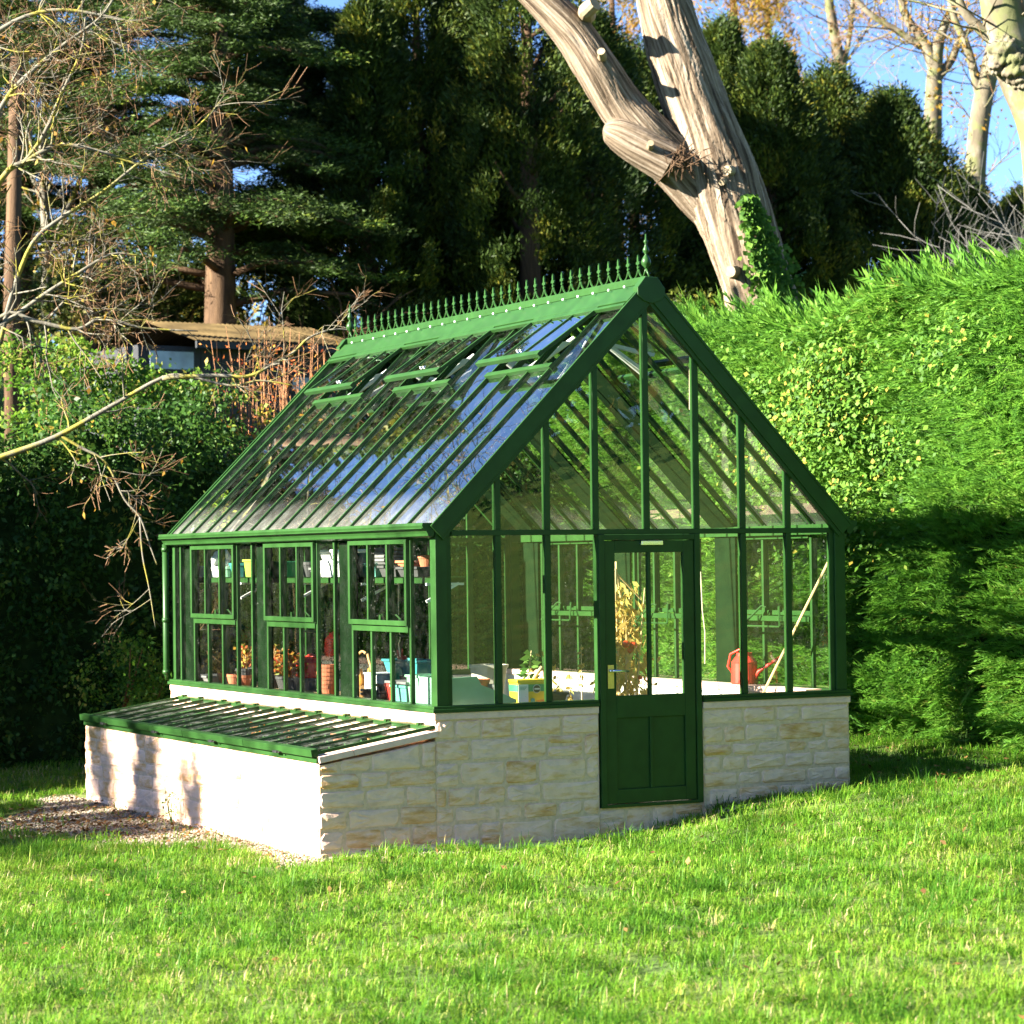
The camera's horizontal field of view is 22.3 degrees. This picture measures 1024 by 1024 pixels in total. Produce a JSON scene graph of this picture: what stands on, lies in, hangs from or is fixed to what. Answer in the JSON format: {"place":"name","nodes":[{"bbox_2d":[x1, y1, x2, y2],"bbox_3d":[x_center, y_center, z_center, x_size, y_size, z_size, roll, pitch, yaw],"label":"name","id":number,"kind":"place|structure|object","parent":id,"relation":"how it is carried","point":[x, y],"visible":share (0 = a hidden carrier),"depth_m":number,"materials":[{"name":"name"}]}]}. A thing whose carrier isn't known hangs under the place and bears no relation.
{"place":"outdoors","nodes":[
{"label":"outdoors","id":0,"kind":"place"},
{"bbox_2d":[200,674,218,682],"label":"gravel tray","id":1,"kind":"object","parent":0,"point":[204,677],"visible":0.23,"depth_m":24.99,"materials":[{"name":"grey plastic"}]},
{"bbox_2d":[242,559,256,576],"bbox_3d":[-2.345,0.514,23.752,0.179,0.161,0.237,0,-1,-27],"label":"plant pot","id":2,"kind":"object","parent":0,"point":[247,563],"visible":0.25,"depth_m":23.72,"materials":[{"name":"plastic"}]},
{"bbox_2d":[0,794,627,870],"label":"gravel","id":3,"kind":"structure","parent":0,"point":[159,830],"depth_m":21.89,"materials":[{"name":"gravel"}]},
{"bbox_2d":[469,664,508,692],"bbox_3d":[-0.188,1.386,20.998,0.326,0.300,0.321,0,-1,-27],"label":"plant pot","id":4,"kind":"object","parent":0,"point":[482,670],"visible":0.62,"depth_m":20.87,"materials":[{"name":"plastic"}]},
{"bbox_2d":[0,0,1022,356],"label":"sky","id":5,"kind":"structure","parent":0,"point":[905,72],"materials":[{"name":"blue"}]},
{"bbox_2d":[0,375,1023,1023],"bbox_3d":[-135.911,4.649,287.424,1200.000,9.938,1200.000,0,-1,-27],"label":"ground","id":6,"kind":"structure","parent":0,"point":[654,969],"depth_m":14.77,"materials":[{"name":"plant"}]},
{"bbox_2d":[4,57,22,461],"bbox_3d":[-6.816,-2.539,35.509,0.309,7.402,0.260,0,-1,-27],"label":"pine trunk","id":7,"kind":"object","parent":6,"relation":"on","point":[14,201],"visible":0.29,"depth_m":35.45,"materials":[{"name":"brown plant"}]},
{"bbox_2d":[0,220,41,354],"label":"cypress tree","id":8,"kind":"object","parent":6,"relation":"on","point":[2,288],"visible":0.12,"depth_m":48.60,"materials":[{"name":"green plant"}]},
{"bbox_2d":[0,324,140,440],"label":"shrub","id":9,"kind":"object","parent":6,"relation":"on","point":[66,349],"visible":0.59,"depth_m":29.72,"materials":[{"name":"green plant"}]},
{"bbox_2d":[0,0,153,375],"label":"cedar tree","id":10,"kind":"object","parent":6,"relation":"on","point":[28,221],"visible":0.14,"depth_m":44.77,"materials":[{"name":"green plant"}]},
{"bbox_2d":[0,214,168,353],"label":"shrub","id":11,"kind":"object","parent":6,"relation":"on","point":[35,267],"visible":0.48,"depth_m":39.70,"materials":[{"name":"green plant"}]},
{"bbox_2d":[0,0,174,389],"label":"bare tree","id":12,"kind":"object","parent":6,"relation":"on","point":[42,195],"visible":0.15,"depth_m":41.94,"materials":[{"name":"brown plant"}]},
{"bbox_2d":[63,628,171,711],"bbox_3d":[-3.962,1.680,26.271,1.156,1.021,1.317,-1,-1,-8],"label":"shrub","id":13,"kind":"object","parent":6,"relation":"on","point":[131,649],"visible":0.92,"depth_m":26.21,"materials":[{"name":"green plant"}]},
{"bbox_2d":[24,346,211,451],"bbox_3d":[-4.629,-1.268,30.543,2.110,1.423,2.157,0,-1,-27],"label":"shrub","id":14,"kind":"object","parent":6,"relation":"on","point":[142,379],"visible":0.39,"depth_m":30.11,"materials":[{"name":"green plant"}]},
{"bbox_2d":[0,0,314,352],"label":"cedar tree","id":15,"kind":"object","parent":6,"relation":"on","point":[98,178],"visible":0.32,"depth_m":41.23,"materials":[{"name":"green plant"}]},
{"bbox_2d":[115,647,213,706],"bbox_3d":[-3.550,1.771,26.394,1.050,0.790,0.854,0,-1,-27],"label":"shrub","id":16,"kind":"object","parent":6,"relation":"on","point":[150,675],"visible":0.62,"depth_m":26.26,"materials":[{"name":"green plant"}]},
{"bbox_2d":[159,791,178,821],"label":"wall weed","id":17,"kind":"object","parent":6,"relation":"on","point":[167,804],"depth_m":21.84,"materials":[{"name":"beige plant"}]},
{"bbox_2d":[89,248,251,324],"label":"shrub","id":18,"kind":"object","parent":6,"relation":"on","point":[166,301],"visible":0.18,"depth_m":40.50,"materials":[{"name":"green plant"}]},
{"bbox_2d":[0,210,359,375],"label":"woodland","id":19,"kind":"object","parent":6,"relation":"on","point":[36,335],"depth_m":85.72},
{"bbox_2d":[0,0,394,661],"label":"lichened tree","id":20,"kind":"object","parent":6,"relation":"on","point":[36,156],"visible":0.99,"depth_m":26.98,"materials":[{"name":"brown plant"}]},
{"bbox_2d":[122,357,277,458],"bbox_3d":[-3.733,-1.128,31.012,2.126,1.447,1.990,-2,-1,37],"label":"shrub","id":21,"kind":"object","parent":6,"relation":"on","point":[229,396],"visible":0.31,"depth_m":30.80,"materials":[{"name":"green plant"}]},
{"bbox_2d":[60,320,359,464],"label":"garden shed","id":22,"kind":"structure","parent":6,"relation":"on","point":[185,350],"depth_m":36.83,"materials":[{"name":"wood"}]},
{"bbox_2d":[146,348,195,372],"bbox_3d":[-4.738,-2.111,36.073,0.747,0.326,0.039,0,-1,-33],"label":"window","id":23,"kind":"structure","parent":22,"relation":"in","point":[184,358],"depth_m":36.08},
{"bbox_2d":[289,375,309,392],"bbox_3d":[-3.031,-1.837,37.171,0.339,0.258,0.039,0,-1,-33],"label":"window","id":24,"kind":"structure","parent":22,"relation":"in","point":[305,378],"depth_m":37.14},
{"bbox_2d":[0,0,425,332],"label":"cedar tree","id":25,"kind":"object","parent":6,"relation":"on","point":[214,286],"visible":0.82,"depth_m":39.31,"materials":[{"name":"green plant"}]},
{"bbox_2d":[175,254,282,325],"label":"shrub","id":26,"kind":"object","parent":6,"relation":"on","point":[263,279],"visible":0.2,"depth_m":42.94,"materials":[{"name":"green plant"}]},
{"bbox_2d":[151,328,357,460],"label":"dead stems","id":27,"kind":"object","parent":6,"relation":"on","point":[283,403],"visible":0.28,"depth_m":31.50,"materials":[{"name":"brown plant"}]},
{"bbox_2d":[79,694,437,858],"bbox_3d":[-2.308,2.382,21.962,1.053,1.420,5.723,0,-1,-27],"label":"cold frame","id":28,"kind":"object","parent":6,"relation":"on","point":[317,783],"visible":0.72,"depth_m":20.44,"materials":[{"name":"stone"}]},
{"bbox_2d":[0,363,593,772],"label":"broadleaf hedge","id":29,"kind":"object","parent":6,"relation":"on","point":[49,633],"visible":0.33,"depth_m":28.29,"materials":[{"name":"green plant"}]},
{"bbox_2d":[236,171,385,318],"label":"shrub","id":30,"kind":"object","parent":6,"relation":"on","point":[258,177],"visible":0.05,"depth_m":43.20,"materials":[{"name":"green plant"}]},
{"bbox_2d":[183,0,453,326],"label":"cedar tree","id":31,"kind":"object","parent":6,"relation":"on","point":[313,76],"visible":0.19,"depth_m":42.78,"materials":[{"name":"green plant"}]},
{"bbox_2d":[256,238,430,345],"bbox_3d":[-2.725,-2.242,39.494,2.962,4.058,3.903,-2,-1,44],"label":"tree","id":32,"kind":"object","parent":6,"relation":"on","point":[352,320],"visible":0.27,"depth_m":39.38,"materials":[{"name":"brown plant"}]},
{"bbox_2d":[266,0,453,392],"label":"cypress tree","id":33,"kind":"object","parent":6,"relation":"on","point":[363,26],"visible":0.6,"depth_m":40.49,"materials":[{"name":"green plant"}]},
{"bbox_2d":[291,0,523,381],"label":"cypress tree","id":34,"kind":"object","parent":6,"relation":"on","point":[435,61],"visible":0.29,"depth_m":41.41,"materials":[{"name":"green plant"}]},
{"bbox_2d":[394,0,578,313],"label":"cypress tree","id":35,"kind":"object","parent":6,"relation":"on","point":[501,229],"visible":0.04,"depth_m":42.63,"materials":[{"name":"green plant"}]},
{"bbox_2d":[158,234,857,850],"bbox_3d":[-0.269,0.421,23.214,3.968,5.135,6.136,0,-1,-27],"label":"greenhouse","id":36,"kind":"object","parent":6,"relation":"on","point":[392,456],"visible":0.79,"depth_m":21.21,"materials":[{"name":"metal"}]},
{"bbox_2d":[211,567,217,576],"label":"storage tray","id":37,"kind":"object","parent":36,"relation":"on","point":[214,571],"visible":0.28,"depth_m":24.46,"materials":[{"name":"white plastic"}]},
{"bbox_2d":[211,549,230,566],"bbox_3d":[-2.771,0.456,24.573,0.225,0.220,0.200,-1,-1,-8],"label":"crumpled fleece","id":38,"kind":"object","parent":37,"relation":"in","point":[214,560],"visible":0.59,"depth_m":24.52,"materials":[{"name":"white fabric"}]},
{"bbox_2d":[273,561,310,576],"bbox_3d":[-1.959,0.506,22.989,0.257,0.138,0.344,0,-1,-27],"label":"storage tray","id":39,"kind":"object","parent":36,"relation":"on","point":[291,569],"visible":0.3,"depth_m":22.84,"materials":[{"name":"green plastic"}]},
{"bbox_2d":[250,682,340,694],"bbox_3d":[-1.219,1.988,22.720,1.110,0.809,5.470,0,-1,-27],"label":"potting bench","id":40,"kind":"object","parent":36,"relation":"on","point":[315,691],"visible":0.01,"depth_m":23.18,"materials":[{"name":"brown wood"}]},
{"bbox_2d":[236,675,251,685],"bbox_3d":[-2.506,1.579,24.300,0.153,0.100,0.151,0,-1,-27],"label":"plant pot","id":41,"kind":"object","parent":40,"relation":"on","point":[246,679],"visible":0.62,"depth_m":24.24,"materials":[{"name":"ceramic"}]},
{"bbox_2d":[233,643,256,684],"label":"potted plant","id":42,"kind":"object","parent":40,"relation":"on","point":[245,660],"visible":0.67,"depth_m":24.38,"materials":[{"name":"yellow plant"}]},
{"bbox_2d":[274,644,291,687],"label":"potted plant","id":43,"kind":"object","parent":40,"relation":"on","point":[275,681],"visible":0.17,"depth_m":23.74,"materials":[{"name":"orange plant"}]},
{"bbox_2d":[274,652,299,688],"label":"potted plant","id":44,"kind":"object","parent":40,"relation":"on","point":[279,680],"visible":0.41,"depth_m":23.46,"materials":[{"name":"orange plant"}]},
{"bbox_2d":[274,654,308,690],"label":"potted plant","id":45,"kind":"object","parent":40,"relation":"on","point":[293,683],"visible":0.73,"depth_m":23.17,"materials":[{"name":"orange plant"}]},
{"bbox_2d":[305,678,316,689],"bbox_3d":[-1.824,1.547,23.350,0.265,0.110,0.261,0,-1,-27],"label":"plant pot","id":46,"kind":"object","parent":40,"relation":"on","point":[310,683],"visible":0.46,"depth_m":23.25,"materials":[{"name":"grey plastic"}]},
{"bbox_2d":[274,653,316,677],"bbox_3d":[-1.948,1.386,23.573,0.263,0.224,0.866,0,-1,-27],"label":"watering can","id":47,"kind":"object","parent":46,"relation":"on","point":[311,660],"visible":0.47,"depth_m":23.25,"materials":[{"name":"red plastic"}]},
{"bbox_2d":[322,664,333,693],"bbox_3d":[-1.571,1.447,22.328,0.151,0.265,0.210,-1,-1,4],"label":"pot stack","id":48,"kind":"object","parent":40,"relation":"on","point":[327,678],"visible":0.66,"depth_m":22.26,"materials":[{"name":"ceramic"}]},
{"bbox_2d":[359,650,370,697],"bbox_3d":[-1.264,1.368,22.020,0.350,0.402,0.420,0,-1,-27],"label":"basket","id":49,"kind":"object","parent":40,"relation":"on","point":[369,662],"visible":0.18,"depth_m":21.89,"materials":[{"name":"wicker"}]},
{"bbox_2d":[360,692,386,699],"bbox_3d":[-1.066,1.526,21.428,0.237,0.060,0.412,0,-1,-27],"label":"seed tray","id":50,"kind":"object","parent":40,"relation":"on","point":[378,696],"visible":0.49,"depth_m":21.26,"materials":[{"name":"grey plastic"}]},
{"bbox_2d":[363,672,389,689],"bbox_3d":[-1.076,1.454,21.759,0.260,0.215,0.280,0,-1,-27],"label":"storage box","id":51,"kind":"object","parent":40,"relation":"on","point":[381,677],"visible":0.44,"depth_m":21.63,"materials":[{"name":"white plastic"}]},
{"bbox_2d":[376,684,384,690],"bbox_3d":[-0.908,1.491,21.538,0.354,0.130,0.509,0,-1,-27],"label":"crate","id":52,"kind":"object","parent":40,"relation":"on","point":[381,687],"visible":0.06,"depth_m":21.52,"materials":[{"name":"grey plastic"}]},
{"bbox_2d":[395,649,406,679],"bbox_3d":[-0.898,1.280,21.533,0.211,0.290,0.148,-1,-1,33],"label":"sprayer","id":53,"kind":"object","parent":52,"relation":"on","point":[398,672],"visible":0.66,"depth_m":21.49,"materials":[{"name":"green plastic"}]},
{"bbox_2d":[389,684,409,701],"bbox_3d":[-0.827,1.468,20.910,0.218,0.150,0.315,0,-1,-27],"label":"storage tub","id":54,"kind":"object","parent":40,"relation":"on","point":[402,693],"visible":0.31,"depth_m":20.81,"materials":[{"name":"teal plastic"}]},
{"bbox_2d":[405,674,430,702],"bbox_3d":[-0.681,1.416,20.667,0.257,0.240,0.276,0,-1,-27],"label":"storage bin","id":55,"kind":"object","parent":40,"relation":"on","point":[417,676],"visible":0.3,"depth_m":20.58,"materials":[{"name":"white plastic"}]},
{"bbox_2d":[419,676,515,704],"bbox_3d":[-0.346,1.399,20.247,0.620,0.250,0.462,0,-1,-27],"label":"potting tray","id":56,"kind":"object","parent":40,"relation":"on","point":[469,690],"visible":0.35,"depth_m":20.03,"materials":[{"name":"green plastic"}]},
{"bbox_2d":[508,678,543,701],"bbox_3d":[0.130,1.414,20.326,0.282,0.210,0.161,0,-1,-27],"label":"plant food tub","id":57,"kind":"object","parent":40,"relation":"on","point":[527,690],"visible":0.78,"depth_m":20.26,"materials":[{"name":"yellow plastic"}]},
{"bbox_2d":[516,650,540,678],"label":"seedling","id":58,"kind":"object","parent":57,"relation":"in","point":[535,663],"visible":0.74,"depth_m":20.65,"materials":[{"name":"green plant"}]},
{"bbox_2d":[303,562,310,576],"bbox_3d":[-1.754,0.500,22.582,0.184,0.130,0.181,0,-1,-27],"label":"plant pot","id":59,"kind":"object","parent":36,"relation":"on","point":[306,571],"visible":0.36,"depth_m":22.51,"materials":[{"name":"grey plastic"}]},
{"bbox_2d":[320,561,338,576],"bbox_3d":[-1.429,0.480,21.940,0.296,0.138,0.472,0,-1,-27],"label":"storage tray","id":60,"kind":"object","parent":36,"relation":"on","point":[327,568],"visible":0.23,"depth_m":21.92,"materials":[{"name":"white plastic"}]},
{"bbox_2d":[320,549,365,560],"bbox_3d":[-1.431,0.373,21.942,0.286,0.110,0.412,0,-1,-27],"label":"storage tray","id":61,"kind":"object","parent":60,"relation":"on","point":[326,555],"visible":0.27,"depth_m":21.89,"materials":[{"name":"white plastic"}]},
{"bbox_2d":[358,563,397,576],"bbox_3d":[-1.084,0.474,21.257,0.276,0.115,0.387,0,-1,-27],"label":"storage tray","id":62,"kind":"object","parent":36,"relation":"on","point":[362,568],"visible":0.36,"depth_m":21.22,"materials":[{"name":"teal plastic"}]},
{"bbox_2d":[377,565,400,576],"bbox_3d":[-0.893,0.476,20.878,0.276,0.092,0.344,0,-1,-27],"label":"storage tray","id":63,"kind":"object","parent":36,"relation":"on","point":[382,569],"visible":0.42,"depth_m":20.85,"materials":[{"name":"grey plastic"}]},
{"bbox_2d":[395,567,429,576],"bbox_3d":[-0.715,0.473,20.528,0.276,0.080,0.408,0,-1,-27],"label":"storage tray","id":64,"kind":"object","parent":36,"relation":"on","point":[421,571],"visible":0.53,"depth_m":20.35,"materials":[{"name":"grey plastic"}]},
{"bbox_2d":[418,555,429,566],"bbox_3d":[-0.673,0.389,20.444,0.143,0.100,0.141,0,-1,-27],"label":"plant pot","id":65,"kind":"object","parent":64,"relation":"on","point":[424,560],"visible":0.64,"depth_m":20.39,"materials":[{"name":"ceramic"}]},
{"bbox_2d":[527,651,557,690],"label":"tomato plant","id":66,"kind":"object","parent":36,"relation":"on","point":[534,669],"visible":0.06,"depth_m":22.32,"materials":[{"name":"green plant"}]},
{"bbox_2d":[577,645,586,699],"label":"seedling","id":67,"kind":"object","parent":36,"relation":"on","point":[581,665],"visible":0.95,"depth_m":21.38,"materials":[{"name":"brown plant"}]},
{"bbox_2d":[588,562,660,695],"bbox_3d":[0.897,1.381,21.782,0.756,1.930,0.774,0,-1,-27],"label":"tomato plant","id":68,"kind":"object","parent":36,"relation":"on","point":[629,645],"visible":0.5,"depth_m":21.75,"materials":[{"name":"yellow plant"}]},
{"bbox_2d":[604,540,696,803],"bbox_3d":[1.104,1.258,20.514,0.814,2.065,0.116,0,-1,-27],"label":"door","id":69,"kind":"structure","parent":36,"relation":"in","point":[651,738],"depth_m":20.53,"materials":[{"name":"green wood"}]},
{"bbox_2d":[700,572,704,663],"bbox_3d":[1.572,0.871,21.340,0.042,0.759,0.009,0,-1,-27],"label":"hanging string","id":70,"kind":"object","parent":36,"relation":"hanging from","point":[702,616],"visible":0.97,"depth_m":21.34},
{"bbox_2d":[727,649,783,683],"bbox_3d":[2.089,1.335,22.483,0.234,0.313,0.552,0,-1,-39],"label":"watering can","id":71,"kind":"object","parent":36,"relation":"on","point":[754,671],"visible":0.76,"depth_m":22.48,"materials":[{"name":"red plastic"}]},
{"bbox_2d":[763,563,826,691],"bbox_3d":[2.373,0.958,21.648,0.748,1.176,0.022,-2,-1,42],"label":"bamboo cane","id":72,"kind":"object","parent":36,"relation":"attached to","point":[797,623],"visible":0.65,"depth_m":21.61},
{"bbox_2d":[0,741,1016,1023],"bbox_3d":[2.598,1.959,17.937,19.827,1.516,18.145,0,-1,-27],"label":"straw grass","id":73,"kind":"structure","parent":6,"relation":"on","point":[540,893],"depth_m":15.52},
{"bbox_2d":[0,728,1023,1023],"bbox_3d":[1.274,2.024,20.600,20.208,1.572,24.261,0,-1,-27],"label":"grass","id":74,"kind":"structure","parent":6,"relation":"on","point":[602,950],"depth_m":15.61,"materials":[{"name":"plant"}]},
{"bbox_2d":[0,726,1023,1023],"bbox_3d":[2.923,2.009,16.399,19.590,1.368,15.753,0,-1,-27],"label":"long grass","id":75,"kind":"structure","parent":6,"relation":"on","point":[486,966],"depth_m":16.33,"materials":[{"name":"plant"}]},
{"bbox_2d":[0,731,1023,1023],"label":"leaf litter","id":76,"kind":"object","parent":6,"relation":"on","point":[60,825],"visible":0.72,"depth_m":21.83,"materials":[{"name":"plant"}]},
{"bbox_2d":[425,0,670,472],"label":"cypress tree","id":77,"kind":"object","parent":6,"relation":"on","point":[576,144],"visible":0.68,"depth_m":40.76,"materials":[{"name":"green plant"}]},
{"bbox_2d":[481,0,722,325],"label":"cypress tree","id":78,"kind":"object","parent":6,"relation":"on","point":[624,58],"visible":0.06,"depth_m":43.59,"materials":[{"name":"green plant"}]},
{"bbox_2d":[581,0,649,249],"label":"larch tree","id":79,"kind":"object","parent":6,"relation":"on","point":[624,4],"visible":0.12,"depth_m":65.93,"materials":[{"name":"brown plant"}]},
{"bbox_2d":[546,31,718,311],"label":"cypress tree","id":80,"kind":"object","parent":6,"relation":"on","point":[650,86],"visible":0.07,"depth_m":46.58,"materials":[{"name":"green plant"}]},
{"bbox_2d":[518,0,800,311],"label":"forked trunk","id":81,"kind":"object","parent":6,"relation":"on","point":[640,132],"visible":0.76,"depth_m":30.14,"materials":[{"name":"brown plant"}]},
{"bbox_2d":[654,128,713,185],"bbox_3d":[1.994,-4.092,29.902,0.472,0.680,0.582,-2,-1,39],"label":"twig nest","id":82,"kind":"object","parent":81,"relation":"on","point":[682,159],"visible":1,"depth_m":29.90,"materials":[{"name":"brown plant"}]},
{"bbox_2d":[734,194,815,309],"bbox_3d":[3.216,-2.778,30.207,1.355,1.836,0.433,0,-1,-37],"label":"climbing ivy","id":83,"kind":"object","parent":81,"relation":"attached to","point":[766,261],"visible":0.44,"depth_m":29.99,"materials":[{"name":"green plant"}]},
{"bbox_2d":[667,280,724,315],"bbox_3d":[2.417,-0.357,33.977,1.169,5.418,1.085,-1,-1,5],"label":"shrub","id":84,"kind":"object","parent":6,"relation":"on","point":[689,292],"visible":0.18,"depth_m":33.94,"materials":[{"name":"green plant"}]},
{"bbox_2d":[652,8,805,309],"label":"yew tree","id":85,"kind":"object","parent":6,"relation":"on","point":[726,41],"visible":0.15,"depth_m":48.68,"materials":[{"name":"green plant"}]},
{"bbox_2d":[692,0,795,89],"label":"larch tree","id":86,"kind":"object","parent":6,"relation":"on","point":[732,5],"visible":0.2,"depth_m":64.08,"materials":[{"name":"orange plant"}]},
{"bbox_2d":[657,30,873,310],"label":"yew tree","id":87,"kind":"object","parent":6,"relation":"on","point":[772,131],"visible":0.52,"depth_m":44.41,"materials":[{"name":"green plant"}]},
{"bbox_2d":[516,222,1023,755],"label":"conifer hedge","id":88,"kind":"object","parent":6,"relation":"on","point":[940,650],"visible":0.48,"depth_m":24.77,"materials":[{"name":"plant"}]},
{"bbox_2d":[624,289,1021,645],"bbox_3d":[3.089,-0.321,25.448,0.799,3.208,7.605,0,-1,-27],"label":"ivy","id":89,"kind":"object","parent":88,"relation":"attached to","point":[819,427],"visible":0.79,"depth_m":25.28,"materials":[{"name":"green plant"}]},
{"bbox_2d":[740,0,805,83],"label":"larch tree","id":90,"kind":"object","parent":6,"relation":"on","point":[778,19],"visible":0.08,"depth_m":70.05,"materials":[{"name":"orange plant"}]},
{"bbox_2d":[688,53,944,306],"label":"yew tree","id":91,"kind":"object","parent":6,"relation":"on","point":[837,90],"visible":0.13,"depth_m":46.49,"materials":[{"name":"green plant"}]},
{"bbox_2d":[745,0,933,72],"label":"plane tree","id":92,"kind":"object","parent":6,"relation":"on","point":[836,52],"visible":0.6,"depth_m":61.90,"materials":[{"name":"beige plant"}]},
{"bbox_2d":[803,0,1006,199],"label":"plane tree","id":93,"kind":"object","parent":6,"relation":"on","point":[934,77],"visible":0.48,"depth_m":55.91,"materials":[{"name":"beige plant"}]},
{"bbox_2d":[802,79,1014,302],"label":"yew tree","id":94,"kind":"object","parent":6,"relation":"on","point":[903,136],"visible":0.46,"depth_m":45.33,"materials":[{"name":"green plant"}]},
{"bbox_2d":[842,0,1023,188],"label":"plane tree","id":95,"kind":"object","parent":6,"relation":"on","point":[999,29],"visible":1,"depth_m":32.74,"materials":[{"name":"beige plant"}]},
{"bbox_2d":[851,144,1023,269],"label":"bare shrub","id":96,"kind":"object","parent":6,"relation":"on","point":[983,238],"visible":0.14,"depth_m":41.03,"materials":[{"name":"plant"}]},
{"bbox_2d":[877,170,1018,273],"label":"yew tree","id":97,"kind":"object","parent":6,"relation":"on","point":[980,201],"visible":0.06,"depth_m":51.48,"materials":[{"name":"brown plant"}]},
{"bbox_2d":[874,0,1022,199],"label":"plane tree","id":98,"kind":"object","parent":6,"relation":"on","point":[983,82],"visible":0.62,"depth_m":51.84,"materials":[{"name":"beige plant"}]},
{"bbox_2d":[875,179,1023,269],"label":"bare shrub","id":99,"kind":"object","parent":6,"relation":"on","point":[999,225],"visible":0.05,"depth_m":46.52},
{"bbox_2d":[994,179,1023,249],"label":"yew tree","id":100,"kind":"object","parent":6,"relation":"on","point":[1013,198],"visible":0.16,"depth_m":52.57,"materials":[{"name":"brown plant"}]},
{"bbox_2d":[553,691,568,700],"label":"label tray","id":101,"kind":"object","parent":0,"point":[559,696],"visible":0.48,"depth_m":20.53,"materials":[{"name":"plastic"}]},
{"bbox_3d":[-0.815,1.454,21.508,0.240,0.199,0.670,0,-1,-27],"label":"wooden crate","id":102,"kind":"object","parent":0,"visible":0},
{"bbox_2d":[381,658,430,675],"bbox_3d":[-0.824,1.289,21.525,0.257,0.130,0.703,0,-1,-27],"label":"planter","id":103,"kind":"object","parent":102,"relation":"on","point":[422,666],"visible":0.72,"depth_m":21.35,"materials":[{"name":"blue plastic"}]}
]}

